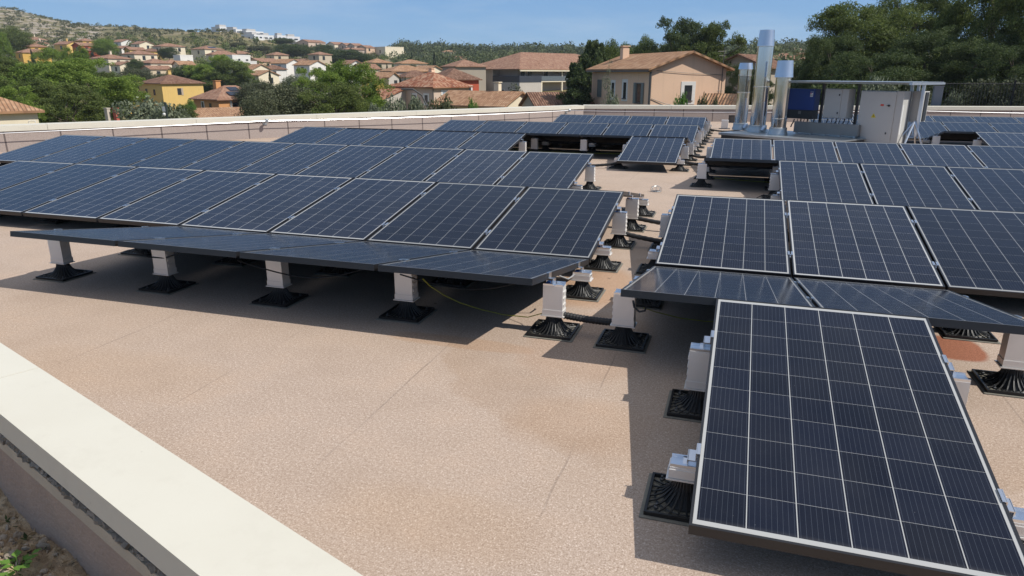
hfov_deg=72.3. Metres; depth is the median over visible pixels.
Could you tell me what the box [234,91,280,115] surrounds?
tree
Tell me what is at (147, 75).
tree
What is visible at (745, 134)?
flue plinth
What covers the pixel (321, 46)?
tree
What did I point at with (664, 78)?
house
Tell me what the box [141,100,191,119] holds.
tree
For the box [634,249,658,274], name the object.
support pedestal
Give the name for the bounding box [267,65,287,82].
house
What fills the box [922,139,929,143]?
support pedestal
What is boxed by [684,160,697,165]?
cable conduit
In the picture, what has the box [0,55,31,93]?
tree
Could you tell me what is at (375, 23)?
sky
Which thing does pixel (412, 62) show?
house
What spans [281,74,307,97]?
tree
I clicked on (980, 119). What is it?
solar panel
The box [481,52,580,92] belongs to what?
apartment building
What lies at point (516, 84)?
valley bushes
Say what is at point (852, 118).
solar panel
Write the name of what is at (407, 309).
support pedestal
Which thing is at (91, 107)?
tree
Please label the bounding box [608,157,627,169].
support pedestal
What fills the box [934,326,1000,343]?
support pedestal
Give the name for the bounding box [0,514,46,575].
weeds
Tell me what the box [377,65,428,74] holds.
house
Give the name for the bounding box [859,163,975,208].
solar panel
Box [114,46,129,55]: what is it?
house
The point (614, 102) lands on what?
shrub
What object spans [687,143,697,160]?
support pedestal
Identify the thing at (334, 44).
house
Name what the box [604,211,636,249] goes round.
support pedestal
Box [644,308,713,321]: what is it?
earth wire
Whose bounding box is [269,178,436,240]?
solar panel
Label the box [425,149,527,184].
solar panel
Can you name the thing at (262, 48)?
tree
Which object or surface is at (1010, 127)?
solar panel
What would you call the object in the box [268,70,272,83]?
cypress
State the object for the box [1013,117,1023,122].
solar panel
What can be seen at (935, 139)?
support pedestal
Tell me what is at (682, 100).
shrub
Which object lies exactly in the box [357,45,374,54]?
house
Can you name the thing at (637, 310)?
cable loop
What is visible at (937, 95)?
gate pillar
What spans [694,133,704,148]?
support pedestal
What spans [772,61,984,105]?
bank undergrowth
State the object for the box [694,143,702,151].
support pedestal
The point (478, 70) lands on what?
house
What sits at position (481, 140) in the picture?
solar panel
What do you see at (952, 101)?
shrub
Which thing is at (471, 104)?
shrub
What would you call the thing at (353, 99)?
tree
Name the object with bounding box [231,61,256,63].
house
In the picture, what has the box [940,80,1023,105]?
metal fence
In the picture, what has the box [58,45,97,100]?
tree
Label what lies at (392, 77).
house
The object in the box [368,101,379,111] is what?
shrub
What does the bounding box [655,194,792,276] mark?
solar panel
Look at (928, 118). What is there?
solar panel
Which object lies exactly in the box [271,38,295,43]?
tree
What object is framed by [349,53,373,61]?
tree
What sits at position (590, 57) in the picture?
tree
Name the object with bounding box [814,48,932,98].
tree
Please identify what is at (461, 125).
solar panel
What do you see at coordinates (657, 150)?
solar panel
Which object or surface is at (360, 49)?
house
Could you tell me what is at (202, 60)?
slope bushes
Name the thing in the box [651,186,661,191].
drain guard
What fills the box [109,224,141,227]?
support pedestal
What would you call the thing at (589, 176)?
support pedestal
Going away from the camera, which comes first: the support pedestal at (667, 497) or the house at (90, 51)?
the support pedestal at (667, 497)
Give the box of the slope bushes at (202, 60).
[1,30,399,76]
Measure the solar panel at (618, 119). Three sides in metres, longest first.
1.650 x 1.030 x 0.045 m
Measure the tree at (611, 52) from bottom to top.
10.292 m
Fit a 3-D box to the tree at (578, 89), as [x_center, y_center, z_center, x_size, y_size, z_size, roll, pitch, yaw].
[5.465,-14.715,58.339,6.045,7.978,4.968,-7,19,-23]
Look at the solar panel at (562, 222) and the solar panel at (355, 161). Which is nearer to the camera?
the solar panel at (562, 222)
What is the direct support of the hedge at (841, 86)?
on the terrain
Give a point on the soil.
(37, 565)
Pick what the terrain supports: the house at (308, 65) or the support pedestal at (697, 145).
the house at (308, 65)
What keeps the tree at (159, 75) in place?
on the terrain
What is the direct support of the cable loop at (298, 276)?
hanging from the solar panel at (366, 255)
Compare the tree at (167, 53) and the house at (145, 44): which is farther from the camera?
the house at (145, 44)
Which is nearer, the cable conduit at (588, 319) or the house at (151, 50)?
the cable conduit at (588, 319)
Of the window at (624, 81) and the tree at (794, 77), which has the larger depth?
the window at (624, 81)
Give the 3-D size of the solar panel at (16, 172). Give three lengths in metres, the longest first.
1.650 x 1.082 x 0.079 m
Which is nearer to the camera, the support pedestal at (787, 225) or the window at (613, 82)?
the support pedestal at (787, 225)
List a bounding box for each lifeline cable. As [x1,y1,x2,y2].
[0,121,262,133]
[275,110,568,120]
[571,110,858,112]
[935,111,1001,112]
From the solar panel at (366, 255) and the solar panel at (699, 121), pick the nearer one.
the solar panel at (366, 255)
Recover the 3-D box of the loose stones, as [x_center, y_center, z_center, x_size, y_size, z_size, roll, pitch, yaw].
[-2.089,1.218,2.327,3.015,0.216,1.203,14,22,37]
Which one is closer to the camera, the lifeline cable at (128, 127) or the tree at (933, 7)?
the lifeline cable at (128, 127)
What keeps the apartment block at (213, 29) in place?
on the terrain
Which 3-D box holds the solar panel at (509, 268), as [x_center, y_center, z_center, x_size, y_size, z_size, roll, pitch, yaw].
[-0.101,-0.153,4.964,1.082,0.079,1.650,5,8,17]
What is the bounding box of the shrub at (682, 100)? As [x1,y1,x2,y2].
[674,91,687,104]
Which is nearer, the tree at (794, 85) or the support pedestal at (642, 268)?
the support pedestal at (642, 268)
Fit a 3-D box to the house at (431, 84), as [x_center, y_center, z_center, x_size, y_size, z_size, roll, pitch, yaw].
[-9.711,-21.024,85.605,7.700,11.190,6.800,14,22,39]
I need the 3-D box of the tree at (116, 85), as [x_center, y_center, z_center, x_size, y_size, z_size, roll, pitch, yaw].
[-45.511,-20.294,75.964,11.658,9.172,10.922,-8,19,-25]
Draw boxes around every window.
[177,88,183,94]
[423,93,428,103]
[597,79,601,96]
[610,80,615,99]
[621,79,627,100]
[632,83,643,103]
[680,81,695,103]
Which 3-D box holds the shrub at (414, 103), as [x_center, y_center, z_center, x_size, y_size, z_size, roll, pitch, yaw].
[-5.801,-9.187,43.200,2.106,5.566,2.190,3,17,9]
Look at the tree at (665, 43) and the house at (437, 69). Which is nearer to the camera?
the tree at (665, 43)
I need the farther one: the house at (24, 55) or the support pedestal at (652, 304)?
the house at (24, 55)
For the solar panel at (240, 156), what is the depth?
11.20 m
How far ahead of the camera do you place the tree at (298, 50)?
326.79 m
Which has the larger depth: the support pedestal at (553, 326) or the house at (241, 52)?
the house at (241, 52)
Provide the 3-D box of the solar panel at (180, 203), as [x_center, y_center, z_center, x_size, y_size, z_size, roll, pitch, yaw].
[-3.463,-1.005,7.662,1.030,0.045,1.650,5,28,17]
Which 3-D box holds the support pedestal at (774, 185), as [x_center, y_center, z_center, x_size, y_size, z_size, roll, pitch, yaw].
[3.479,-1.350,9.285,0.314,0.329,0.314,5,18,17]
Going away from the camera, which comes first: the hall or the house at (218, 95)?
the house at (218, 95)
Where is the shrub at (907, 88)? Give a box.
[903,77,935,105]
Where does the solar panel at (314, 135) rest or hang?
on the support pedestal
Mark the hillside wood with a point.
(478, 56)
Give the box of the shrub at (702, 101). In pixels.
[697,93,708,104]
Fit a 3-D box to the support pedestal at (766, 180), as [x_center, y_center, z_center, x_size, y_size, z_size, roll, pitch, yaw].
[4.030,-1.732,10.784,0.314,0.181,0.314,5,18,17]
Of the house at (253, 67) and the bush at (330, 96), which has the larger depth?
the house at (253, 67)
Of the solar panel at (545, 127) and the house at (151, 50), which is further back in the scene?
the house at (151, 50)
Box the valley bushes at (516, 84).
[279,75,520,103]
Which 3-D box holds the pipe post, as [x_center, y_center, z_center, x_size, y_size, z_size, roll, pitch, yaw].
[6.375,-4.902,20.991,0.320,0.260,0.240,5,18,17]
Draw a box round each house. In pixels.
[0,97,44,123]
[13,49,51,64]
[20,43,46,49]
[31,34,46,41]
[53,38,73,55]
[71,42,92,52]
[75,38,93,42]
[87,49,99,57]
[90,51,131,73]
[110,61,134,75]
[112,39,133,46]
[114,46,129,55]
[121,50,158,60]
[123,47,145,52]
[131,41,154,48]
[136,70,205,108]
[140,65,170,75]
[142,59,171,67]
[145,48,161,58]
[151,43,185,58]
[171,61,195,75]
[173,55,192,60]
[188,80,240,107]
[189,46,224,59]
[193,107,243,117]
[204,50,238,62]
[226,55,250,60]
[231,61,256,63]
[237,51,252,57]
[245,64,272,70]
[250,58,276,65]
[250,70,280,87]
[266,52,288,58]
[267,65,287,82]
[269,59,298,78]
[293,60,327,81]
[297,39,325,47]
[307,52,331,67]
[327,42,342,49]
[338,43,349,49]
[343,60,361,70]
[347,43,361,47]
[350,48,364,53]
[351,64,380,84]
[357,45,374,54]
[361,58,392,69]
[362,76,385,93]
[363,84,405,110]
[372,72,399,85]
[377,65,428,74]
[389,68,473,109]
[392,59,428,66]
[399,70,424,81]
[416,65,441,72]
[429,82,525,108]
[438,68,481,90]
[440,59,487,90]
[518,92,594,106]
[586,46,734,104]
[700,93,736,104]
[720,54,776,104]
[773,53,804,64]
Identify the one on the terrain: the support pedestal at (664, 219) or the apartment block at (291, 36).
the apartment block at (291, 36)
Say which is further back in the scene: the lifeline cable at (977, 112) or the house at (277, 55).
the house at (277, 55)
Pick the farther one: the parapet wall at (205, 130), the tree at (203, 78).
the tree at (203, 78)
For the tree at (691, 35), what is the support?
on the terrain
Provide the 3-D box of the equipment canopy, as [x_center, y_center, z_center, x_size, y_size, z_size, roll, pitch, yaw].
[7.933,-3.979,16.011,1.570,1.429,3.179,-13,21,-36]
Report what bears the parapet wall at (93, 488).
on the roof deck
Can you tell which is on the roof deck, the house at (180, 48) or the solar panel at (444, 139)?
the solar panel at (444, 139)
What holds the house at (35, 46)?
on the terrain
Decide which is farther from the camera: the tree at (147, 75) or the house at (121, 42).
the house at (121, 42)
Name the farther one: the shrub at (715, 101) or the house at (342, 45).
the house at (342, 45)
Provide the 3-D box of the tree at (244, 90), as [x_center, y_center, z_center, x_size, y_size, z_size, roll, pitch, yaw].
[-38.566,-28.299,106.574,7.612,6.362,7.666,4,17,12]
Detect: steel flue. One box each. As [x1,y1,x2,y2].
[732,63,752,129]
[747,30,774,132]
[767,60,793,135]
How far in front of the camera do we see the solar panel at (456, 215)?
6.65 m
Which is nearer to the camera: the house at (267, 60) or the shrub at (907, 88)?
the shrub at (907, 88)
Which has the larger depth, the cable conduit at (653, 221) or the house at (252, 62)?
the house at (252, 62)
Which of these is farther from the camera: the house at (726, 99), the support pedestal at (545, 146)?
the house at (726, 99)
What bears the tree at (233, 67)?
on the terrain
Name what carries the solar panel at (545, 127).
on the roof deck
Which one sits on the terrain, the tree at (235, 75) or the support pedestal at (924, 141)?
the tree at (235, 75)
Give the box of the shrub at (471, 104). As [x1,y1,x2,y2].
[468,96,478,108]
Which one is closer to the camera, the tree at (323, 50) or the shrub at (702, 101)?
the shrub at (702, 101)
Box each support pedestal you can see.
[33,240,95,282]
[35,218,76,224]
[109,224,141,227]
[118,248,151,257]
[136,250,198,294]
[213,257,259,266]
[249,261,310,308]
[315,266,361,277]
[376,273,437,324]
[428,277,475,287]
[519,141,526,150]
[523,280,582,342]
[531,138,538,151]
[537,142,552,150]
[566,269,605,301]
[571,184,582,188]
[579,139,587,152]
[580,245,622,272]
[583,166,601,189]
[586,143,600,152]
[593,289,651,353]
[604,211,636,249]
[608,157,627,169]
[625,197,647,232]
[632,276,663,310]
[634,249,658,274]
[638,198,656,217]
[639,453,696,526]
[647,213,669,250]
[663,342,710,422]
[670,160,688,171]
[675,146,691,165]
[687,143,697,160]
[689,163,711,187]
[693,167,714,179]
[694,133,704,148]
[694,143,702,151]
[698,130,706,144]
[703,162,716,172]
[704,123,711,135]
[706,147,711,157]
[761,173,779,198]
[762,169,771,182]
[763,166,778,190]
[771,194,779,198]
[785,206,789,242]
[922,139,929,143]
[932,136,940,143]
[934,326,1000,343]
[953,372,970,406]
[967,333,1023,398]
[972,140,981,144]
[1012,507,1023,544]
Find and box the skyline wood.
[720,38,822,70]
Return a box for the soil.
[0,488,88,575]
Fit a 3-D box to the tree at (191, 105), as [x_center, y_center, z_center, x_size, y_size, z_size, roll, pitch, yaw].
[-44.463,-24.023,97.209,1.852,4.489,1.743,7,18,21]
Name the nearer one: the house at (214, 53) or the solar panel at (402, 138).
the solar panel at (402, 138)
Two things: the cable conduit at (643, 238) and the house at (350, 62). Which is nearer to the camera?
the cable conduit at (643, 238)
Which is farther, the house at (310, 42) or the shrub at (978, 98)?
the house at (310, 42)
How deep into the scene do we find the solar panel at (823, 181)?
8.66 m
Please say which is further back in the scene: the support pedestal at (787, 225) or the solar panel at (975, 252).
the support pedestal at (787, 225)
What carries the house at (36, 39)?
on the terrain
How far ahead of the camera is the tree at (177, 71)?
155.51 m
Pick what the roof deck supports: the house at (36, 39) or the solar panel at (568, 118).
the solar panel at (568, 118)
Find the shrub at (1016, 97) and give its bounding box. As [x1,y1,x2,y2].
[990,73,1023,105]
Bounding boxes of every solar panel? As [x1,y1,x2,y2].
[0,135,104,162]
[0,160,75,189]
[0,163,137,215]
[10,226,259,245]
[23,167,204,221]
[32,136,147,163]
[80,138,195,165]
[98,170,276,226]
[118,233,358,257]
[129,139,243,168]
[179,174,353,232]
[181,141,294,170]
[238,143,348,173]
[240,241,469,270]
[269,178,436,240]
[271,127,344,143]
[296,145,404,177]
[315,128,386,144]
[358,147,464,180]
[361,129,430,146]
[366,182,526,249]
[378,250,588,285]
[408,130,478,148]
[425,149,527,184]
[435,120,486,130]
[457,131,525,150]
[474,187,623,262]
[475,121,526,131]
[492,132,547,141]
[496,151,593,188]
[516,121,567,133]
[529,186,643,199]
[530,133,592,143]
[553,114,594,122]
[558,122,609,134]
[581,134,630,144]
[589,115,630,123]
[603,123,652,135]
[617,136,685,164]
[620,266,815,307]
[627,116,667,124]
[634,136,690,145]
[649,124,698,142]
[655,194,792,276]
[665,116,706,130]
[683,298,1023,575]
[702,158,777,168]
[710,138,774,159]
[773,140,841,162]
[776,160,873,203]
[786,200,944,289]
[794,277,1023,334]
[809,119,852,123]
[817,114,853,119]
[834,141,912,164]
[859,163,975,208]
[898,143,987,167]
[906,121,947,139]
[907,206,1023,297]
[924,131,979,141]
[925,115,934,121]
[931,116,975,121]
[941,122,996,131]
[946,166,1023,211]
[966,145,1023,168]
[971,116,1019,122]
[975,132,1023,146]
[988,123,1023,132]
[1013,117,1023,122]
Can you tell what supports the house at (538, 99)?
on the terrain
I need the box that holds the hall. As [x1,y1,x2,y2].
[375,47,403,57]
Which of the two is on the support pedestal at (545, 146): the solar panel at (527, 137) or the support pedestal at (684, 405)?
the solar panel at (527, 137)
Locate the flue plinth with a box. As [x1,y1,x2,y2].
[718,129,865,145]
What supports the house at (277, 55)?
on the terrain
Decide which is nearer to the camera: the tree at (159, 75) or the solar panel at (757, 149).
the solar panel at (757, 149)
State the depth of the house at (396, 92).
82.47 m
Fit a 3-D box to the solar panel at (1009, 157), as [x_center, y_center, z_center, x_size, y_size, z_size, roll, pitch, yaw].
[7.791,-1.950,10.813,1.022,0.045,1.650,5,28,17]
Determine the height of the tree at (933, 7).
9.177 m
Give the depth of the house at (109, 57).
220.38 m
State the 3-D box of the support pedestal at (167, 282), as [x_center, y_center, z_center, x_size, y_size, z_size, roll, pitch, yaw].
[-2.661,-0.160,5.370,0.314,0.329,0.314,5,18,17]
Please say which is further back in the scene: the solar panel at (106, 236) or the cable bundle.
the cable bundle
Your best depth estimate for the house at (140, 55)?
239.77 m
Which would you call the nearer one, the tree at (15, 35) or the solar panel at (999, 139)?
the solar panel at (999, 139)
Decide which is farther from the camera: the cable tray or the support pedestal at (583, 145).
the cable tray
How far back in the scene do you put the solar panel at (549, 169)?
9.70 m
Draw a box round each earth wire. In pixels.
[423,279,541,317]
[511,149,619,153]
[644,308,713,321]
[716,178,769,182]
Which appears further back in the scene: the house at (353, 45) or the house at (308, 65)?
the house at (353, 45)
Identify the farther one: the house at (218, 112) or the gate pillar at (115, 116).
the house at (218, 112)
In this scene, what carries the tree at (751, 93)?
on the terrain
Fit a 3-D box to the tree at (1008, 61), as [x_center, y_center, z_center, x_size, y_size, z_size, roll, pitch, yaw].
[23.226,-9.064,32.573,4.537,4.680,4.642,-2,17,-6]
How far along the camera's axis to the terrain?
412.31 m
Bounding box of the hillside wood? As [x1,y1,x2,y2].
[389,45,581,67]
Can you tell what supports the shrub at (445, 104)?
on the terrain
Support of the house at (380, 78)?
on the terrain
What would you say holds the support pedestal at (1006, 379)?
on the roof deck
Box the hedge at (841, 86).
[809,77,857,104]
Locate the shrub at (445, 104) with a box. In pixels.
[427,93,456,109]
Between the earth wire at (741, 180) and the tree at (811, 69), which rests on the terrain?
the tree at (811, 69)
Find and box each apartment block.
[211,25,226,31]
[224,27,241,32]
[237,29,262,34]
[241,32,264,39]
[260,33,273,39]
[274,33,285,39]
[285,34,299,44]
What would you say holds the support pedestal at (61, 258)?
on the roof deck
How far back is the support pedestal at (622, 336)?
4.26 m
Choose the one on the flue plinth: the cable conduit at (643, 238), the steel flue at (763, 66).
the steel flue at (763, 66)
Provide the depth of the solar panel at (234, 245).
5.20 m
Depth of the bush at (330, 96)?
55.41 m
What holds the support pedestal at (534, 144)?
on the roof deck
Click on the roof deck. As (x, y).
(336, 418)
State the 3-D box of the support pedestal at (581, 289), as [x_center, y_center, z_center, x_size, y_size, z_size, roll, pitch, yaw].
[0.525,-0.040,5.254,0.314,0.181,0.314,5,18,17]
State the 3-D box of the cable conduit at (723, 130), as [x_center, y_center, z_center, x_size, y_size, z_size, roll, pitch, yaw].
[5.883,-4.333,19.227,0.886,0.114,0.050,3,17,11]
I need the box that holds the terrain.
[0,7,926,121]
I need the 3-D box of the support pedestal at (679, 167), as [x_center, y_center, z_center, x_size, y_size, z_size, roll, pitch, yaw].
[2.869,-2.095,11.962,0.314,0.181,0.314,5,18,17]
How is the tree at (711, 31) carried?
on the terrain
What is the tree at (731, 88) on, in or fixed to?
on the terrain
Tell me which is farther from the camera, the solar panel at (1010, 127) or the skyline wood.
the skyline wood
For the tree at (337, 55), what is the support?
on the terrain
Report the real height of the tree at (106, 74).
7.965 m
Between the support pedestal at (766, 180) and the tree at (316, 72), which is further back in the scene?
the tree at (316, 72)
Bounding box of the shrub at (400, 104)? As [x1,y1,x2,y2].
[380,92,407,111]
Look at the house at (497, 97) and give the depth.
63.01 m
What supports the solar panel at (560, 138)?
on the roof deck
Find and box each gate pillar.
[103,108,111,120]
[111,108,119,120]
[930,86,944,105]
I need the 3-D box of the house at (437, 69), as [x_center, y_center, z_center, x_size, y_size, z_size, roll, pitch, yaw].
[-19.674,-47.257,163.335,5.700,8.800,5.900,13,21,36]
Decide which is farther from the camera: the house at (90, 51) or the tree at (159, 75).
the house at (90, 51)
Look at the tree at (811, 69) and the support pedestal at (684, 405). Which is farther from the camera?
the tree at (811, 69)
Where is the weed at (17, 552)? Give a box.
[0,548,40,575]
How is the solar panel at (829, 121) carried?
on the roof deck
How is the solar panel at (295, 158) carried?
on the roof deck
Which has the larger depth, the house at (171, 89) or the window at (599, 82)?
the house at (171, 89)
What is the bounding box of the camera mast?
[162,102,168,118]
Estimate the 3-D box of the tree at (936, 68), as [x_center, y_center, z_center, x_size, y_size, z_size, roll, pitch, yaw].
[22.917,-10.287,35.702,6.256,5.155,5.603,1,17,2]
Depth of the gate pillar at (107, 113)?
60.19 m
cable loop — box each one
[135,248,179,258]
[237,260,360,277]
[400,274,512,289]
[632,300,647,312]
[713,164,771,169]
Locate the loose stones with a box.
[0,517,80,575]
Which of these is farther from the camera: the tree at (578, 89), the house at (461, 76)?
the house at (461, 76)
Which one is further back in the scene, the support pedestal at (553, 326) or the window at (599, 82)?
the window at (599, 82)
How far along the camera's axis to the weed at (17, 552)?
2.66 m
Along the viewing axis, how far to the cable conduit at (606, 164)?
12.23 m
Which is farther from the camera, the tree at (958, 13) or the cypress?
the cypress
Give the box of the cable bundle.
[826,118,848,123]
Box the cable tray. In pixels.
[793,121,860,137]
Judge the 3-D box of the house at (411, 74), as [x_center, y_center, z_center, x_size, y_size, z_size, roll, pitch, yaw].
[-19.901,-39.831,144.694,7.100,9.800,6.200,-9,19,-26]
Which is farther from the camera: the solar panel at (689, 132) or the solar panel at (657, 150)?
the solar panel at (689, 132)
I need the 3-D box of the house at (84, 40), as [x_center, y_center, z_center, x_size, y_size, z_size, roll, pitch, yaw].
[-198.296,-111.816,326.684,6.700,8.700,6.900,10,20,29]
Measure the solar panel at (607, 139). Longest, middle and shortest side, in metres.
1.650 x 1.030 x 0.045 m
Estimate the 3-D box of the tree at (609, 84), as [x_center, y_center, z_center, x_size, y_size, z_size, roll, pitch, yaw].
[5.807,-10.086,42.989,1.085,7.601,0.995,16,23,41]
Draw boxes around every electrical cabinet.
[822,88,855,118]
[857,90,910,142]
[909,91,929,121]
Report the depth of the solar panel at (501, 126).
16.79 m
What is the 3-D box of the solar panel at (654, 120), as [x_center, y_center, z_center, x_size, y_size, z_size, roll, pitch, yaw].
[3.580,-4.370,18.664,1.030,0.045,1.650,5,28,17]
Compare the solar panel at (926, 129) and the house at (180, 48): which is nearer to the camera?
the solar panel at (926, 129)
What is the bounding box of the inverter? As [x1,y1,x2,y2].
[787,88,820,118]
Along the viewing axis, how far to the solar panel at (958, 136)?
15.24 m
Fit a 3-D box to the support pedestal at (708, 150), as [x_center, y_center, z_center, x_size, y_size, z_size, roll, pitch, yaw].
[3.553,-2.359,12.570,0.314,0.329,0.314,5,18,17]
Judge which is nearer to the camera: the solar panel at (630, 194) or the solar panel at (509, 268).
the solar panel at (509, 268)
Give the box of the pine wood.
[387,37,807,54]
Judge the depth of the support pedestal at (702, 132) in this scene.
16.30 m
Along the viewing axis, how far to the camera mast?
43.64 m
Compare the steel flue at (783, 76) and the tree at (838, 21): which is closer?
the steel flue at (783, 76)
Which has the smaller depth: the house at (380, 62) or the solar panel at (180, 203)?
the solar panel at (180, 203)
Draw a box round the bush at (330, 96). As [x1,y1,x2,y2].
[288,83,337,111]
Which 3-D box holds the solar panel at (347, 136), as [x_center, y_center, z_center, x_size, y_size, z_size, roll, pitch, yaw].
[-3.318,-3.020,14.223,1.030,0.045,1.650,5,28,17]
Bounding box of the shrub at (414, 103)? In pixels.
[408,95,427,110]
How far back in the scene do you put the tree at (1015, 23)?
34.50 m
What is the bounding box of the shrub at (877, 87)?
[854,75,900,105]
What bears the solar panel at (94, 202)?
on the support pedestal at (120, 226)
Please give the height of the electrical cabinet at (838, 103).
0.647 m
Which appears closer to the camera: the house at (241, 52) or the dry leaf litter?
the dry leaf litter
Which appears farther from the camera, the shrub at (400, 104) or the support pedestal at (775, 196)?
the shrub at (400, 104)
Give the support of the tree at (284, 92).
on the terrain
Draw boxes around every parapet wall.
[0,105,583,151]
[0,343,362,575]
[583,105,1023,121]
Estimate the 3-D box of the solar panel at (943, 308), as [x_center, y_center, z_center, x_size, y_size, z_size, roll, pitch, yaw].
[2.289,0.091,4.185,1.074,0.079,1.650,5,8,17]
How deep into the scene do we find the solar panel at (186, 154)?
11.50 m
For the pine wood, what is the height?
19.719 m
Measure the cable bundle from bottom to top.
0.212 m
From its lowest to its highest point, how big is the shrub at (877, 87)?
4.066 m
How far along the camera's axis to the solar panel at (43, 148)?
12.39 m
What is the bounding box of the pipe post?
[719,120,729,128]
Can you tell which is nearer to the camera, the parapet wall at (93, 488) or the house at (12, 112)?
the parapet wall at (93, 488)
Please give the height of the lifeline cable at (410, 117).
0.078 m
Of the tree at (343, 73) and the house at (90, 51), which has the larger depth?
the house at (90, 51)
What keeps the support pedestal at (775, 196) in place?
on the roof deck
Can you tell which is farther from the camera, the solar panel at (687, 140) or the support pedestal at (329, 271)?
the solar panel at (687, 140)
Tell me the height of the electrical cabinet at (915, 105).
0.635 m
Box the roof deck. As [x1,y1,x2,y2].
[0,122,1023,575]
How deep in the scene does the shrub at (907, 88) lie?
29.68 m
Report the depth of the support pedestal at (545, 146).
15.00 m
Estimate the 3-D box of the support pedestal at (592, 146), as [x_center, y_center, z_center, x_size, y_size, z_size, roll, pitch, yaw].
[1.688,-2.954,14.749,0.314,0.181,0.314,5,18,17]
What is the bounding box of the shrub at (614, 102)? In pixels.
[605,89,618,104]
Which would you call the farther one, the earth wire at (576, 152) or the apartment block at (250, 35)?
the apartment block at (250, 35)
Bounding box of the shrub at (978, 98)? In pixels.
[959,75,1005,105]
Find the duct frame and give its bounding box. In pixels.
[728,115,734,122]
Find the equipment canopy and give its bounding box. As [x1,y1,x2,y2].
[791,81,945,143]
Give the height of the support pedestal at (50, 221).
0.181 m
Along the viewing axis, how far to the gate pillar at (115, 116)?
60.20 m
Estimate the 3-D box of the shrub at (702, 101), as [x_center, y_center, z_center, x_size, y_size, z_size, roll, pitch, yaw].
[10.488,-8.306,39.278,0.979,5.338,0.946,2,17,8]
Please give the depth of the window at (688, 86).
49.87 m
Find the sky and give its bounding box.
[0,0,1022,48]
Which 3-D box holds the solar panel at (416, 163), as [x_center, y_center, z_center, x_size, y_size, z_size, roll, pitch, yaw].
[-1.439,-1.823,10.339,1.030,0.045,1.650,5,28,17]
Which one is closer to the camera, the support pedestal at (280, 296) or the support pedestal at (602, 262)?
the support pedestal at (280, 296)
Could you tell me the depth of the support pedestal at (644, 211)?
8.19 m
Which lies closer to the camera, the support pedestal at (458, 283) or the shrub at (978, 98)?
the support pedestal at (458, 283)
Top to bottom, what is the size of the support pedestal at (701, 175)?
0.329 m
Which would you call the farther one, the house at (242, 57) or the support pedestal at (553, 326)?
the house at (242, 57)
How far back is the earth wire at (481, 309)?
4.73 m
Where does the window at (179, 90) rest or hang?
in the house at (171, 89)
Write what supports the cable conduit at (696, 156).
attached to the support pedestal at (691, 150)
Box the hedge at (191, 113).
[176,104,199,117]
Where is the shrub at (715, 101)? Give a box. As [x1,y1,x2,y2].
[710,94,717,104]
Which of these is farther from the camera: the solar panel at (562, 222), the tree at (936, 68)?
the tree at (936, 68)
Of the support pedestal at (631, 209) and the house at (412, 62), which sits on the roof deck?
the support pedestal at (631, 209)
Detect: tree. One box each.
[0,25,36,57]
[0,32,15,73]
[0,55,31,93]
[0,59,90,106]
[0,76,74,118]
[0,85,48,122]
[15,82,113,122]
[29,47,66,83]
[32,57,150,121]
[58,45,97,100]
[88,38,119,55]
[88,71,142,119]
[111,95,158,119]
[119,67,156,89]
[125,59,143,69]
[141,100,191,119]
[152,73,166,77]
[155,47,180,59]
[166,64,200,80]
[181,54,254,87]
[185,99,195,110]
[190,64,213,92]
[201,59,262,86]
[223,71,255,83]
[227,42,248,46]
[232,81,276,109]
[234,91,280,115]
[244,80,325,114]
[246,45,273,51]
[268,43,315,57]
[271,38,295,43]
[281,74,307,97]
[292,67,333,94]
[293,80,380,113]
[307,59,394,112]
[312,44,333,51]
[316,48,338,52]
[324,49,367,63]
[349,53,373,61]
[556,62,595,104]
[577,39,603,92]
[599,42,608,61]
[601,60,614,102]
[605,36,619,59]
[616,41,635,54]
[631,34,660,53]
[640,15,714,54]
[664,24,720,58]
[677,19,747,64]
[724,62,754,93]
[749,70,774,104]
[769,65,798,98]
[791,59,818,88]
[795,31,863,88]
[804,0,948,87]
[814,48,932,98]
[856,0,959,69]
[873,25,982,94]
[901,32,1022,105]
[931,0,1023,80]
[957,43,1023,95]
[988,0,1023,85]
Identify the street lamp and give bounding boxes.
[401,88,426,107]
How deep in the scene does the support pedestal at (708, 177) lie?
11.02 m
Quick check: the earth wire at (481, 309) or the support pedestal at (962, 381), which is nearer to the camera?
the support pedestal at (962, 381)
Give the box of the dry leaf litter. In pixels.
[0,504,76,574]
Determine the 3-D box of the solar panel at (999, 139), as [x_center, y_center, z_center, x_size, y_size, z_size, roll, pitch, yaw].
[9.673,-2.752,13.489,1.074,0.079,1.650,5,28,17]
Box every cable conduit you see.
[563,312,611,325]
[587,162,621,166]
[623,232,662,242]
[635,216,660,224]
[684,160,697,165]
[692,154,705,157]
[710,128,739,131]
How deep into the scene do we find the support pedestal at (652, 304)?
5.01 m
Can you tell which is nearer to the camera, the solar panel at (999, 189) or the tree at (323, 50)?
the solar panel at (999, 189)
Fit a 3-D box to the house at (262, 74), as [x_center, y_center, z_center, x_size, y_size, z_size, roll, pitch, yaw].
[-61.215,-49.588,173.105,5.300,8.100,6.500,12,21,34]
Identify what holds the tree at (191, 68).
on the terrain
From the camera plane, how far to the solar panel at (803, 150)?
11.82 m
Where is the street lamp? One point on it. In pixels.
(417, 92)
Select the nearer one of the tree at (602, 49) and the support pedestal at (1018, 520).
the support pedestal at (1018, 520)
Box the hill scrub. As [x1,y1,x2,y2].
[0,6,382,59]
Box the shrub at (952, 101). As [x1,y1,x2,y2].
[943,88,964,105]

